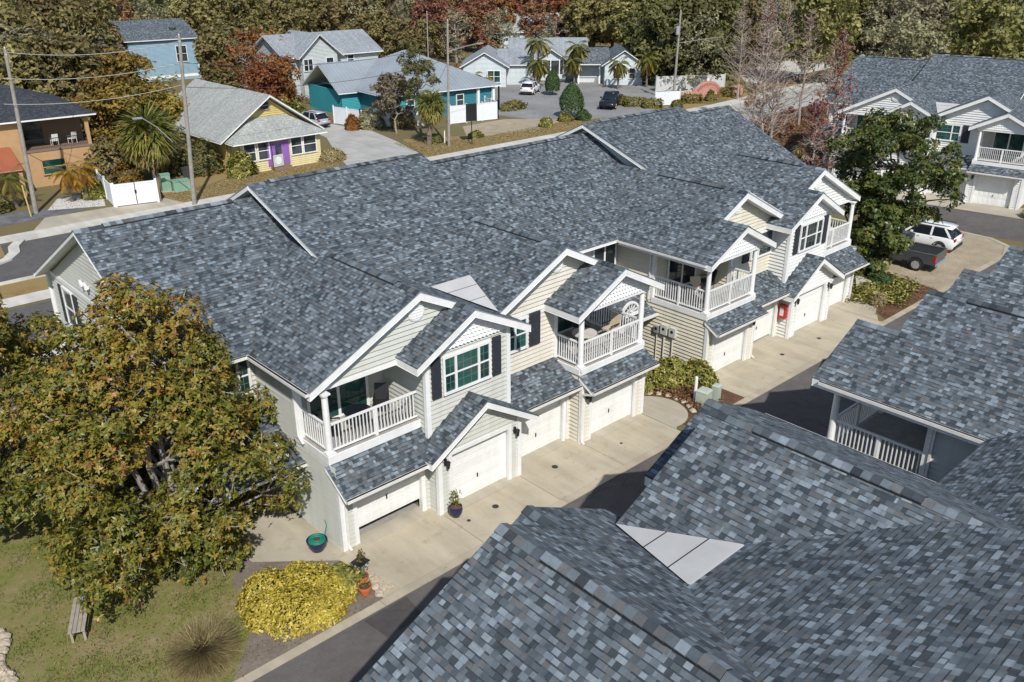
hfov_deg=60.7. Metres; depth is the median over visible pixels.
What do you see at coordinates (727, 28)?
oak tree
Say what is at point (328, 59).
window
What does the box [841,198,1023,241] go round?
cross road
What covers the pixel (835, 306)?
door apron
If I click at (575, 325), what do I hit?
patio chair
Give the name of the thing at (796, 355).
driveway
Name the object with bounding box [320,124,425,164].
gravel drive
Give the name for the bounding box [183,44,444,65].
power line
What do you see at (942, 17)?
oak tree
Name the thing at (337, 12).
oak tree
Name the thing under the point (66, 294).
window
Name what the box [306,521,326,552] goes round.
hose pot
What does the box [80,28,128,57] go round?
oak tree
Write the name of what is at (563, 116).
hedge shrub
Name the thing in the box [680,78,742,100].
arched wall
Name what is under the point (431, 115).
fan palm
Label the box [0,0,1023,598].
ground
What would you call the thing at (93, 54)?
power line
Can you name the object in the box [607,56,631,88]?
palm tree
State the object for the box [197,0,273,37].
oak tree
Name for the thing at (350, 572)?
yellow green shrub
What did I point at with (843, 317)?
driveway
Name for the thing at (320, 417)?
patio chair
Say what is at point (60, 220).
driveway
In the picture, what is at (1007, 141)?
sliding door
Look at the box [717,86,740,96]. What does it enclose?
hedge shrub
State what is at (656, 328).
electric meter
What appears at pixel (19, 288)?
verge
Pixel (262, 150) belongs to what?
window
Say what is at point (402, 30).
oak tree
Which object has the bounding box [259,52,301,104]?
leafy tree
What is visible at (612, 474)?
kerb
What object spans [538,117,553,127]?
hedge shrub
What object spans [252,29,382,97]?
grey house
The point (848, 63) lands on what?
palm tree
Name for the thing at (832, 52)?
bare tree
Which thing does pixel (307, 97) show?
undergrowth
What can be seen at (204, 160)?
bush
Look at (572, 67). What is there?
palm tree
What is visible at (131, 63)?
leafy tree
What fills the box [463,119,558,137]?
bare lot
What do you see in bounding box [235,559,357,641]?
yellow shrub
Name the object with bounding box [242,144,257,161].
window
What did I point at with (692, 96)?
hedge shrub
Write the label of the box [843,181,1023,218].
driveway
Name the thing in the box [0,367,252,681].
lawn
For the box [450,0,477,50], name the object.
leafy tree
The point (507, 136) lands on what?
dry grass tufts
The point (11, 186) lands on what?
palm tree
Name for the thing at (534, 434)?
garage door
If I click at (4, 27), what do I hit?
oak tree
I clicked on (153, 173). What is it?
board fence
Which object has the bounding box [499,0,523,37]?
leafy tree
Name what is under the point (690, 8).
oak tree
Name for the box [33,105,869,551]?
townhouse building
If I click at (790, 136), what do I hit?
leaf litter
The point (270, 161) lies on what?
door panel
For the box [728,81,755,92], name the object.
hedge shrub
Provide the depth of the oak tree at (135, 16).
160.75 m
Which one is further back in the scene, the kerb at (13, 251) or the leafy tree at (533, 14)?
the leafy tree at (533, 14)
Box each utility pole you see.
[3,47,38,213]
[132,34,196,204]
[426,11,428,56]
[446,19,482,146]
[673,10,718,90]
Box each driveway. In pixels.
[33,198,183,230]
[330,508,482,597]
[443,476,559,541]
[520,438,622,499]
[584,414,680,463]
[709,358,788,396]
[751,335,826,372]
[788,320,850,350]
[826,309,880,326]
[838,299,877,319]
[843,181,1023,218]
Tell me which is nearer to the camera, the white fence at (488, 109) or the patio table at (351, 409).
the patio table at (351, 409)
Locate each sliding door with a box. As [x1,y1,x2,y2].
[21,121,44,145]
[306,375,369,427]
[558,316,572,333]
[666,260,696,291]
[855,115,876,135]
[990,132,1023,158]
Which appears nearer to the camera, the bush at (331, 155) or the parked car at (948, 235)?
the parked car at (948, 235)
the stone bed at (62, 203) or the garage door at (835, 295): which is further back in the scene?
the stone bed at (62, 203)
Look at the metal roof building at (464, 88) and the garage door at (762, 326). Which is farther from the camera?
the metal roof building at (464, 88)
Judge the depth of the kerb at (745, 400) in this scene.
37.08 m
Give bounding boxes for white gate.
[111,178,159,206]
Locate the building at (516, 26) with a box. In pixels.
[494,13,594,48]
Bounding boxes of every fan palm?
[110,97,181,181]
[412,87,446,144]
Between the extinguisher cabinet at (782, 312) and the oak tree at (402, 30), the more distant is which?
the oak tree at (402, 30)
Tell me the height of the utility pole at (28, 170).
11.666 m
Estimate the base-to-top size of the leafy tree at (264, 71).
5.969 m
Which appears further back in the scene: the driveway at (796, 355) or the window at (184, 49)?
the window at (184, 49)
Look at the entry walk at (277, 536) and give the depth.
28.50 m
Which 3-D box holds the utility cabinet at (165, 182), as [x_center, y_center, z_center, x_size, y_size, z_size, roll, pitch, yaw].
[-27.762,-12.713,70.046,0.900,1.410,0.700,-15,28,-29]
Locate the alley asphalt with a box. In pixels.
[252,247,1023,681]
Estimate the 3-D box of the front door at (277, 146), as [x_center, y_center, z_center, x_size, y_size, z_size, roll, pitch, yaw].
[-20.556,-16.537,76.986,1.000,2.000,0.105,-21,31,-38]
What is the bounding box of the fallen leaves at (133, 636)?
[14,561,371,681]
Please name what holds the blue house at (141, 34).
on the ground at (46, 196)
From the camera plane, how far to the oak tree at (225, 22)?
123.86 m
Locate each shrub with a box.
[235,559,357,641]
[327,560,362,598]
[467,130,484,138]
[499,99,527,111]
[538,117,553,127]
[556,111,574,121]
[574,109,591,120]
[623,96,646,106]
[641,97,664,108]
[644,366,663,394]
[649,355,686,392]
[650,73,666,85]
[669,99,683,107]
[676,357,719,388]
[681,93,703,103]
[704,88,717,101]
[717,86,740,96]
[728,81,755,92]
[854,269,867,278]
[855,279,878,295]
[863,270,893,287]
[868,291,888,306]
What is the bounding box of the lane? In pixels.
[2,301,53,341]
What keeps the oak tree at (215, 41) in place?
on the ground at (46, 196)
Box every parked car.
[302,109,329,126]
[520,80,540,94]
[891,217,963,249]
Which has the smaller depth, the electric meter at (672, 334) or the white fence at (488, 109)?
the electric meter at (672, 334)
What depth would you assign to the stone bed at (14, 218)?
63.87 m
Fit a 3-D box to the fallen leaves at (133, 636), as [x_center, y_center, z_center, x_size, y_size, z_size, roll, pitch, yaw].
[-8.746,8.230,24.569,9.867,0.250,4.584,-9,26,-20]
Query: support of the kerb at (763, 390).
on the ground at (46, 196)
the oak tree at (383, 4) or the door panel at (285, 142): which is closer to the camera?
the door panel at (285, 142)
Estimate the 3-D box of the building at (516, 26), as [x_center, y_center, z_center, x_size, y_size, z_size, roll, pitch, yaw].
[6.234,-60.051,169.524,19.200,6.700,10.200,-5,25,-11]
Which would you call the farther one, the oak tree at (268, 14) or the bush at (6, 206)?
the oak tree at (268, 14)
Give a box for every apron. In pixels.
[357,506,429,547]
[459,477,515,508]
[521,439,568,466]
[589,415,638,441]
[714,359,748,379]
[752,334,777,350]
[793,320,824,337]
[828,301,847,312]
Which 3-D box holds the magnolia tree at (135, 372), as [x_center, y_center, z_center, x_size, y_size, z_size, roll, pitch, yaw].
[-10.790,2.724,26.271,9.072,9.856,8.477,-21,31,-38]
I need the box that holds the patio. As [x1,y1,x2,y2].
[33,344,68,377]
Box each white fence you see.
[95,169,114,206]
[332,105,423,126]
[450,96,498,124]
[655,73,725,90]
[655,90,680,104]
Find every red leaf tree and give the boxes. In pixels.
[794,91,829,166]
[798,24,858,172]
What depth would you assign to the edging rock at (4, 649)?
23.87 m
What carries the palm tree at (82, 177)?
on the stone bed at (62, 203)
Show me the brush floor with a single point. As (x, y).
(802, 115)
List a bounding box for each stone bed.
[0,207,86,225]
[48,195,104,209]
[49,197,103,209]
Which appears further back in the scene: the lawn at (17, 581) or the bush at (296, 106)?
the bush at (296, 106)
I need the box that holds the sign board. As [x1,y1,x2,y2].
[466,103,476,144]
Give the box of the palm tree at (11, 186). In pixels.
[0,163,29,207]
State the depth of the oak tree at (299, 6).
163.53 m
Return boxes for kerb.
[0,239,24,264]
[0,275,45,285]
[19,79,836,240]
[234,601,384,681]
[380,499,568,605]
[563,435,677,502]
[733,397,752,405]
[747,352,830,398]
[828,321,888,352]
[884,231,1009,322]
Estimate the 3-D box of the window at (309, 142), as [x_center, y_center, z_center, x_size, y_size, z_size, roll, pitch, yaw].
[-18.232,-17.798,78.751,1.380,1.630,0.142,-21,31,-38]
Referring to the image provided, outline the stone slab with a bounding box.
[855,276,871,285]
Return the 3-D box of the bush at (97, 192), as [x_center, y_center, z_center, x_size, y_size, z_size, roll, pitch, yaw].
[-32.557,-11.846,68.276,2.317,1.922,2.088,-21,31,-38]
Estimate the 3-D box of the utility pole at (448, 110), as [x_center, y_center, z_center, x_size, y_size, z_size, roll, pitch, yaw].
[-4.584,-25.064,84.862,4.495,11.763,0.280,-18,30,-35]
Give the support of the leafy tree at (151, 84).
on the ground at (46, 196)
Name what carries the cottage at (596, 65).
on the ground at (46, 196)
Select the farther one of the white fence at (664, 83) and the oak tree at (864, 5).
the oak tree at (864, 5)
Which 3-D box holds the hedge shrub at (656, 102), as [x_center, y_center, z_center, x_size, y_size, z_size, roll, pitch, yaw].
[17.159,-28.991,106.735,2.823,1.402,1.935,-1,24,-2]
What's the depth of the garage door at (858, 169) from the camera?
71.48 m
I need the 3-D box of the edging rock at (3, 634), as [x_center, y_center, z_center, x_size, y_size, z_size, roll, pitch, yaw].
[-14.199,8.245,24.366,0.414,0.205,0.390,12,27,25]
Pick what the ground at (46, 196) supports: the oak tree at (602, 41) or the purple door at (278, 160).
the oak tree at (602, 41)
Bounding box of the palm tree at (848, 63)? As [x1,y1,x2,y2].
[832,49,855,75]
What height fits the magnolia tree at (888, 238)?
4.851 m
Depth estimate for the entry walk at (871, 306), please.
47.10 m
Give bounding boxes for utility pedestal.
[695,386,712,406]
[712,383,722,400]
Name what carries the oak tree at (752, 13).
on the ground at (46, 196)
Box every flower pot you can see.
[355,567,368,581]
[357,580,371,595]
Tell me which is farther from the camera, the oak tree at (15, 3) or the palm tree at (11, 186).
the oak tree at (15, 3)
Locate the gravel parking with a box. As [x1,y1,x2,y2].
[867,220,1003,289]
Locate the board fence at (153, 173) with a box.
[152,170,161,201]
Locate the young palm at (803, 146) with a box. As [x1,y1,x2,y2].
[792,140,815,161]
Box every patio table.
[343,403,370,430]
[571,327,596,347]
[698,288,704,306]
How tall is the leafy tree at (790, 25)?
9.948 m
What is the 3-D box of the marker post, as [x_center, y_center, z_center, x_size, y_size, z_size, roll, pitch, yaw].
[7.750,2.039,36.889,0.140,1.200,0.133,-21,31,-38]
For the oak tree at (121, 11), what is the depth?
153.00 m
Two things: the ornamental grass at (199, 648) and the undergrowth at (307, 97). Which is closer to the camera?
the ornamental grass at (199, 648)
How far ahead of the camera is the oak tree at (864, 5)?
153.86 m
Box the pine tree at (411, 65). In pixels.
[396,40,441,135]
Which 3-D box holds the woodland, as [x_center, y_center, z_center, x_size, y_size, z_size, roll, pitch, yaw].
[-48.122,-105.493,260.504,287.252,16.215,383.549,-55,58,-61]
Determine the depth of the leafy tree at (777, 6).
155.22 m
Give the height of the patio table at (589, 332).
0.728 m
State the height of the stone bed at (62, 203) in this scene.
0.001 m
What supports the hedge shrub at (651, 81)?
on the parking lot at (542, 103)
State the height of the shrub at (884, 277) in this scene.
1.044 m
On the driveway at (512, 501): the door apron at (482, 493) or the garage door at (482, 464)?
the door apron at (482, 493)
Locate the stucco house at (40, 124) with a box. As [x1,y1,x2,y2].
[0,84,95,197]
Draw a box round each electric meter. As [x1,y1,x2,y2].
[653,324,659,359]
[660,323,668,356]
[668,327,676,363]
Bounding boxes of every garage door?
[357,473,418,526]
[452,431,504,500]
[521,400,559,456]
[591,380,630,432]
[712,327,742,370]
[753,303,772,340]
[794,286,820,330]
[829,278,842,305]
[842,158,872,181]
[881,163,910,191]
[926,169,964,198]
[972,175,1014,207]
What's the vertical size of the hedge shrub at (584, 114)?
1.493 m
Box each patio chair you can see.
[49,134,58,143]
[67,131,76,143]
[318,410,341,441]
[372,382,389,416]
[573,320,589,328]
[602,312,621,336]
[690,276,704,298]
[700,268,717,286]
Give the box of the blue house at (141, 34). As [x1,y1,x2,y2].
[108,18,200,81]
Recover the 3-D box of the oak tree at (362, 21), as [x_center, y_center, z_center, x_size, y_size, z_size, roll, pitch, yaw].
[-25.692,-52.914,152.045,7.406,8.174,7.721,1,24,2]
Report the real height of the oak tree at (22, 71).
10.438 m
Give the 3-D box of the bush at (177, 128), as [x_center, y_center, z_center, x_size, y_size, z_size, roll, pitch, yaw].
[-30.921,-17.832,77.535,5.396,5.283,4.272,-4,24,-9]
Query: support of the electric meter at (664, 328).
attached to the townhouse building at (451, 299)
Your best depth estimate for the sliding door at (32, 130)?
72.27 m
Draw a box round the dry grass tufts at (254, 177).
[167,161,338,201]
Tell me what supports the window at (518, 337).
in the townhouse building at (451, 299)
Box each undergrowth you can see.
[82,72,302,155]
[241,62,462,101]
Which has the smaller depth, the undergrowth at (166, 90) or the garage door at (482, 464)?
the garage door at (482, 464)
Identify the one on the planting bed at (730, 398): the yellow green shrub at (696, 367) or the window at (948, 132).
the yellow green shrub at (696, 367)
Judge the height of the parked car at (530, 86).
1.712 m
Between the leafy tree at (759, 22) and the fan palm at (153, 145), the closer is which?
the fan palm at (153, 145)
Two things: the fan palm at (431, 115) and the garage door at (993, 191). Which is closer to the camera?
the garage door at (993, 191)
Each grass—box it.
[159,612,246,681]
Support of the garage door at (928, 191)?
in the townhouse building at (977, 102)
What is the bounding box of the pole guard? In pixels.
[21,185,31,216]
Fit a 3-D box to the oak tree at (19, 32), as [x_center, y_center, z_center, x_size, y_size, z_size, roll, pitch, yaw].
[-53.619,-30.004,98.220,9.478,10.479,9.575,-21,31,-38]
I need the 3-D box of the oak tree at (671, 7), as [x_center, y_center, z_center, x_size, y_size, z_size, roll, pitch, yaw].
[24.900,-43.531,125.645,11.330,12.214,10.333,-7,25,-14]
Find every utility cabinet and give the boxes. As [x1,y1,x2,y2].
[159,172,172,192]
[170,178,190,192]
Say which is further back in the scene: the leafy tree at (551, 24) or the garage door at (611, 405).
the leafy tree at (551, 24)
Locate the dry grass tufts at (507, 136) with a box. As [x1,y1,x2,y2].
[394,117,604,155]
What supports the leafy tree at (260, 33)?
on the ground at (46, 196)
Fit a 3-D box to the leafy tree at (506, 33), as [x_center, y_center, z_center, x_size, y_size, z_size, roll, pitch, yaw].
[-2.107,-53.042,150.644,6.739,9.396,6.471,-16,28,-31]
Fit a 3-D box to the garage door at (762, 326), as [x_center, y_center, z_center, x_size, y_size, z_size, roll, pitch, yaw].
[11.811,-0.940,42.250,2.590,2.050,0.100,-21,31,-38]
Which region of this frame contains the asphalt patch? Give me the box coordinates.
[364,597,420,636]
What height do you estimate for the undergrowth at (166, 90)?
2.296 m
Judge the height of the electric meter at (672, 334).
2.070 m
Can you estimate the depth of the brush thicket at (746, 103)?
101.42 m
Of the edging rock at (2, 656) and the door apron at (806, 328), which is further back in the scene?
the door apron at (806, 328)
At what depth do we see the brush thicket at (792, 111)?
98.20 m
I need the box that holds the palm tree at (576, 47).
[564,40,591,81]
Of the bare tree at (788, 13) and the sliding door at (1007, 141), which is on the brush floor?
the bare tree at (788, 13)
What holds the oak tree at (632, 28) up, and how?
on the ground at (46, 196)
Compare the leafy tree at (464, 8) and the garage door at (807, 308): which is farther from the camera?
the leafy tree at (464, 8)
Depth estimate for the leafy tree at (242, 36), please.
122.32 m
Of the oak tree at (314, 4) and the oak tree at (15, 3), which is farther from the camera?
the oak tree at (314, 4)
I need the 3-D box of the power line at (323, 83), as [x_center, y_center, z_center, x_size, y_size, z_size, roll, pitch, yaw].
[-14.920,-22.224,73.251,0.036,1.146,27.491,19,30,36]
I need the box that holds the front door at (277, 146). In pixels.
[272,141,284,162]
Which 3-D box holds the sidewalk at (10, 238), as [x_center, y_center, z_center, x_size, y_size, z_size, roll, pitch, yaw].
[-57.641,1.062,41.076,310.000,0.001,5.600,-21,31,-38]
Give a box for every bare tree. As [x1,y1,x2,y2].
[719,0,756,98]
[726,8,802,142]
[730,0,786,123]
[743,1,809,136]
[781,8,830,125]
[809,38,843,114]
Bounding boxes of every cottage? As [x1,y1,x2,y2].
[459,45,533,86]
[508,37,587,79]
[573,43,642,84]
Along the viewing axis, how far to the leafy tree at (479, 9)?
160.16 m
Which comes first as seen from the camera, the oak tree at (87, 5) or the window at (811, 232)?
the window at (811, 232)
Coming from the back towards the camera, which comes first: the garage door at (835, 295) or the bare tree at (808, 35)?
the bare tree at (808, 35)
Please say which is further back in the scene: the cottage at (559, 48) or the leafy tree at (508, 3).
the leafy tree at (508, 3)
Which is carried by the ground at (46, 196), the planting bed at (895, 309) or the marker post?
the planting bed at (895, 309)
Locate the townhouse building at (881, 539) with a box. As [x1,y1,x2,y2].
[359,245,1023,681]
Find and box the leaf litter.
[757,116,824,166]
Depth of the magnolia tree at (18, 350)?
26.82 m
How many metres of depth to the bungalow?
77.23 m
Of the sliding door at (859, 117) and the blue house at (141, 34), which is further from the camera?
the blue house at (141, 34)
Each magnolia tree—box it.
[0,272,311,621]
[0,287,95,528]
[823,107,971,259]
[833,191,913,273]
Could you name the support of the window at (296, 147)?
in the bungalow
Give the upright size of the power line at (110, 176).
2.644 m
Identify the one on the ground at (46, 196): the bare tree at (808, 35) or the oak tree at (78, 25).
the oak tree at (78, 25)
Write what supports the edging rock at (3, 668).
on the lawn at (17, 581)
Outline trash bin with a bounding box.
[180,166,193,178]
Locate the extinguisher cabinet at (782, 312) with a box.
[778,303,787,318]
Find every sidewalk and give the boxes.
[0,76,839,243]
[0,289,50,307]
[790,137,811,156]
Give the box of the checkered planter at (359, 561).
[350,548,369,570]
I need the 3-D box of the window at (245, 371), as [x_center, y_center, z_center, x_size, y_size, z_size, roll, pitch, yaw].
[-9.315,1.306,28.604,1.620,1.370,0.137,-21,31,-38]
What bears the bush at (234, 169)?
on the verge at (206, 180)
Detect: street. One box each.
[0,101,823,281]
[730,45,950,119]
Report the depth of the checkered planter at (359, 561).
26.70 m
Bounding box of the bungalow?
[164,78,326,174]
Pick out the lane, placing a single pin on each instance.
(25, 311)
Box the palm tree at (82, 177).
[60,158,102,200]
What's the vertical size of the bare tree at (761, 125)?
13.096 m
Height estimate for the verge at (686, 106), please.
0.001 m
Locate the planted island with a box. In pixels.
[0,245,4,258]
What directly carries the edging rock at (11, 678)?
on the lawn at (17, 581)
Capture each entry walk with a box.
[227,497,338,561]
[642,396,687,428]
[850,294,876,313]
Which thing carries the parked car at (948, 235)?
on the gravel parking
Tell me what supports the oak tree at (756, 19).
on the ground at (46, 196)
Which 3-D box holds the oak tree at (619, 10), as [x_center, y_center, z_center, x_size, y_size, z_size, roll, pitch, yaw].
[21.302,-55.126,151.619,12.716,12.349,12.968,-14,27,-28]
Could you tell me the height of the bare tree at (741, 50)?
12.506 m
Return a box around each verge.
[0,276,48,299]
[161,162,338,201]
[402,103,709,156]
[720,70,845,99]
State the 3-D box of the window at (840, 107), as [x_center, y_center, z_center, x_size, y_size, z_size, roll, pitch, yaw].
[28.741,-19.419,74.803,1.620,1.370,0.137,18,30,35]
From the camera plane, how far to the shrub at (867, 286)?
48.41 m
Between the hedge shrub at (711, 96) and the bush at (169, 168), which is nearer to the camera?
the bush at (169, 168)
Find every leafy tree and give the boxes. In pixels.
[70,89,131,151]
[80,67,134,126]
[82,79,166,152]
[96,47,155,80]
[112,77,166,110]
[143,92,189,145]
[213,21,258,84]
[215,36,275,86]
[236,60,286,101]
[240,22,277,66]
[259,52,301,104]
[369,71,415,132]
[386,0,410,25]
[408,0,431,52]
[422,0,451,40]
[427,0,460,59]
[439,6,473,62]
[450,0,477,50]
[469,0,486,39]
[470,0,503,49]
[480,0,517,48]
[481,5,518,49]
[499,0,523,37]
[513,0,533,11]
[518,0,550,36]
[531,0,556,12]
[538,14,574,36]
[548,0,572,36]
[746,0,776,71]
[754,0,791,26]
[755,0,795,66]
[776,0,804,60]
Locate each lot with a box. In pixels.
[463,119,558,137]
[495,76,685,118]
[740,57,829,84]
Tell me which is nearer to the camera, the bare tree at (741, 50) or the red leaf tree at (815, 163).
the red leaf tree at (815, 163)
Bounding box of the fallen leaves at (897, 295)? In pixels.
[853,271,936,315]
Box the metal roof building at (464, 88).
[302,50,500,121]
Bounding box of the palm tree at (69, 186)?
[47,160,86,201]
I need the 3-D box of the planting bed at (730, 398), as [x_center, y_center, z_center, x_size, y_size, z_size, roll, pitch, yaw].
[5.929,1.909,38.640,4.150,0.001,7.400,-21,31,-38]
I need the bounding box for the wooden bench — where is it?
[67,596,87,642]
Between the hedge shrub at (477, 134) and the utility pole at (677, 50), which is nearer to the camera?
the hedge shrub at (477, 134)
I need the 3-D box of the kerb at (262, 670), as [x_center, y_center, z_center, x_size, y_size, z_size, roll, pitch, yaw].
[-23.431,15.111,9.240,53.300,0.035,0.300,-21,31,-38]
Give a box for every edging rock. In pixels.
[0,631,10,638]
[0,637,11,645]
[0,645,8,653]
[0,653,5,659]
[0,665,9,673]
[0,669,15,681]
[2,675,18,681]
[368,575,379,582]
[372,582,379,589]
[375,589,383,596]
[378,583,387,590]
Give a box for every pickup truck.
[599,91,622,108]
[854,229,947,270]
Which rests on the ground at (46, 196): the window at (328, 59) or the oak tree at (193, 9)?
the oak tree at (193, 9)
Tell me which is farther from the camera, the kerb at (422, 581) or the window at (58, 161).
the window at (58, 161)
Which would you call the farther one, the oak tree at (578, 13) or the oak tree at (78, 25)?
the oak tree at (578, 13)
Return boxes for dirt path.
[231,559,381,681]
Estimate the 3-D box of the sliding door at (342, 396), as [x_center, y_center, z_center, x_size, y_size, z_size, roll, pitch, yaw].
[-5.756,1.552,28.843,2.350,2.130,0.052,-21,31,-38]
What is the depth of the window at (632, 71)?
124.48 m
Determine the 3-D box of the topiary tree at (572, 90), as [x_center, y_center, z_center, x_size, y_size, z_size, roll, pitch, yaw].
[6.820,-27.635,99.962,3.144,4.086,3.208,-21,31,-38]
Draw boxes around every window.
[40,157,67,175]
[60,286,78,331]
[175,45,187,61]
[204,360,253,400]
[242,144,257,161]
[256,142,270,160]
[259,100,269,110]
[289,137,302,155]
[302,134,317,153]
[303,58,313,71]
[325,57,333,62]
[347,54,353,60]
[406,99,414,108]
[441,340,491,395]
[456,93,463,104]
[487,70,500,82]
[510,315,527,353]
[592,243,616,263]
[628,67,635,78]
[749,229,773,260]
[779,307,783,315]
[798,217,824,252]
[837,105,847,121]
[934,124,961,141]
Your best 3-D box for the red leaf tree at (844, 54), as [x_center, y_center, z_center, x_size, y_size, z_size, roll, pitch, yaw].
[24.202,-17.045,65.364,4.889,12.782,4.747,-21,31,-38]
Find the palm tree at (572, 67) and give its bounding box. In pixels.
[561,52,584,83]
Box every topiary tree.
[545,68,560,94]
[559,81,584,115]
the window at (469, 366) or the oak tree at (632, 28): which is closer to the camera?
the window at (469, 366)
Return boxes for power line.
[3,63,178,79]
[4,85,180,104]
[7,41,177,55]
[26,139,185,176]
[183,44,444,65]
[188,59,446,87]
[448,13,677,28]
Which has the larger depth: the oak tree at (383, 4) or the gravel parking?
the oak tree at (383, 4)
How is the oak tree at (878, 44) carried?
on the ground at (46, 196)
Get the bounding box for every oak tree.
[0,0,25,23]
[0,0,28,10]
[0,3,60,54]
[0,18,20,57]
[0,25,67,81]
[0,35,59,96]
[16,0,78,24]
[19,30,108,100]
[47,0,126,47]
[47,7,121,70]
[72,0,121,20]
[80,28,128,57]
[107,0,132,20]
[116,1,143,19]
[174,0,228,35]
[192,16,263,68]
[192,23,256,84]
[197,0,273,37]
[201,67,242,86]
[223,0,283,34]
[255,0,314,33]
[275,0,321,33]
[302,0,332,31]
[313,0,369,30]
[343,12,383,47]
[356,0,400,33]
[366,8,400,58]
[383,20,429,56]
[409,18,445,58]
[559,0,613,46]
[586,0,623,47]
[598,0,645,47]
[616,0,670,54]
[629,1,687,82]
[646,0,717,75]
[657,0,739,76]
[696,0,748,79]
[728,0,767,74]
[741,0,773,60]
[779,0,807,27]
[804,0,859,60]
[830,0,883,55]
[857,0,925,52]
[858,0,928,54]
[883,0,946,55]
[915,0,975,50]
[949,0,1016,17]
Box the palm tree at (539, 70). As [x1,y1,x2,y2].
[525,55,551,84]
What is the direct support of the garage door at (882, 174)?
in the townhouse building at (977, 102)
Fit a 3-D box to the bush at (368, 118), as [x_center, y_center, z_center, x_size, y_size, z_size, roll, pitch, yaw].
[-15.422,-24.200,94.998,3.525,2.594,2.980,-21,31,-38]
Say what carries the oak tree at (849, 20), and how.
on the ground at (46, 196)
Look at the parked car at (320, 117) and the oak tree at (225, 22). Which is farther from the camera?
the oak tree at (225, 22)
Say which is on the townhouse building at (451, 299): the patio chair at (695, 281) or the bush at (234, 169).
the patio chair at (695, 281)
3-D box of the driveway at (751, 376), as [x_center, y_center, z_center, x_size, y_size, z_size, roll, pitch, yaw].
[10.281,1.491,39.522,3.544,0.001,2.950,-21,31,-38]
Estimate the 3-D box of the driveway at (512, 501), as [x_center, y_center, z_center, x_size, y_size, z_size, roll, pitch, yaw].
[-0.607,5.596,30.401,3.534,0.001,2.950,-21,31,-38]
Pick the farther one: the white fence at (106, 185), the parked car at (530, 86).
the parked car at (530, 86)
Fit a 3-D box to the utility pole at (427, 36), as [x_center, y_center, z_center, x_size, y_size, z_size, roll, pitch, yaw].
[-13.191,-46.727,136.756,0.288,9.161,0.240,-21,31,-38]
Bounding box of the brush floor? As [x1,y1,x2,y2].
[755,104,829,162]
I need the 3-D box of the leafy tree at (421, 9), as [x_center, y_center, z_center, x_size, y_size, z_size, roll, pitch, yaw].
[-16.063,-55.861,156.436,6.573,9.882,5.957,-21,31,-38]
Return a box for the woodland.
[99,0,1023,86]
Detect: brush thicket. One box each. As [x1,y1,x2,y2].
[743,96,760,109]
[759,112,782,134]
[773,117,797,137]
[780,106,794,116]
[801,107,814,118]
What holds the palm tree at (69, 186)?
on the stone bed at (62, 203)
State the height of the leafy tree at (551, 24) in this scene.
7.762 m
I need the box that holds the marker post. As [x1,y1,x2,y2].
[693,376,697,401]
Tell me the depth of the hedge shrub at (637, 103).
107.20 m
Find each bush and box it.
[0,193,15,214]
[80,178,105,199]
[81,135,133,181]
[108,161,144,186]
[140,110,197,170]
[158,130,196,176]
[180,137,224,176]
[225,150,259,178]
[279,96,306,112]
[319,147,346,162]
[344,113,360,130]
[358,107,386,129]
[388,106,417,128]
[423,133,443,144]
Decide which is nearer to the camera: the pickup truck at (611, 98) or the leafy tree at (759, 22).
the pickup truck at (611, 98)
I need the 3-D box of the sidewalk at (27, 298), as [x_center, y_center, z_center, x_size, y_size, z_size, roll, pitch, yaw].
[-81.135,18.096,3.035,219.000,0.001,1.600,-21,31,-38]
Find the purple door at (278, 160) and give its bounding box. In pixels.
[270,141,283,168]
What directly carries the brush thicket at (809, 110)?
on the brush floor
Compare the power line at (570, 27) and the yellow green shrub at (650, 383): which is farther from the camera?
the power line at (570, 27)
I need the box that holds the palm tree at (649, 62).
[634,51,661,86]
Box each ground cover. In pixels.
[653,378,724,410]
[845,270,921,306]
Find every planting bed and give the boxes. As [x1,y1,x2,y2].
[644,370,743,424]
[852,266,937,319]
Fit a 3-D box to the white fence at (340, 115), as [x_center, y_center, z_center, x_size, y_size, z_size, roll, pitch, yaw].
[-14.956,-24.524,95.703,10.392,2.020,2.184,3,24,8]
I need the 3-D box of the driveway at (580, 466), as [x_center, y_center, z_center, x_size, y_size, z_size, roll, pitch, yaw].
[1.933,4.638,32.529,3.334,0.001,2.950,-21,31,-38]
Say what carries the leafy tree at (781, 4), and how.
on the ground at (46, 196)
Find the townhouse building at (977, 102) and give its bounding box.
[812,54,1023,209]
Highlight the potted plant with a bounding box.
[449,488,462,517]
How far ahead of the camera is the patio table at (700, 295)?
38.35 m
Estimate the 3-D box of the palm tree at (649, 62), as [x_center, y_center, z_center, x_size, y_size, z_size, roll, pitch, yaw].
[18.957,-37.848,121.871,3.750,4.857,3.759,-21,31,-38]
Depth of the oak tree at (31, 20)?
102.18 m
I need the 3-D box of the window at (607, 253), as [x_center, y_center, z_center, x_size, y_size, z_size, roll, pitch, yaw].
[4.208,-3.777,39.959,1.600,1.410,0.110,-21,31,-38]
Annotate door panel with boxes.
[266,142,272,166]
[283,140,290,162]
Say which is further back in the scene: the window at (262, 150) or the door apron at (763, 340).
the window at (262, 150)
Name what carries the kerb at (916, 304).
on the ground at (46, 196)
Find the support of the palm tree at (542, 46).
on the parking lot at (542, 103)
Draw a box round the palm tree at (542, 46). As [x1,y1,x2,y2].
[522,33,553,80]

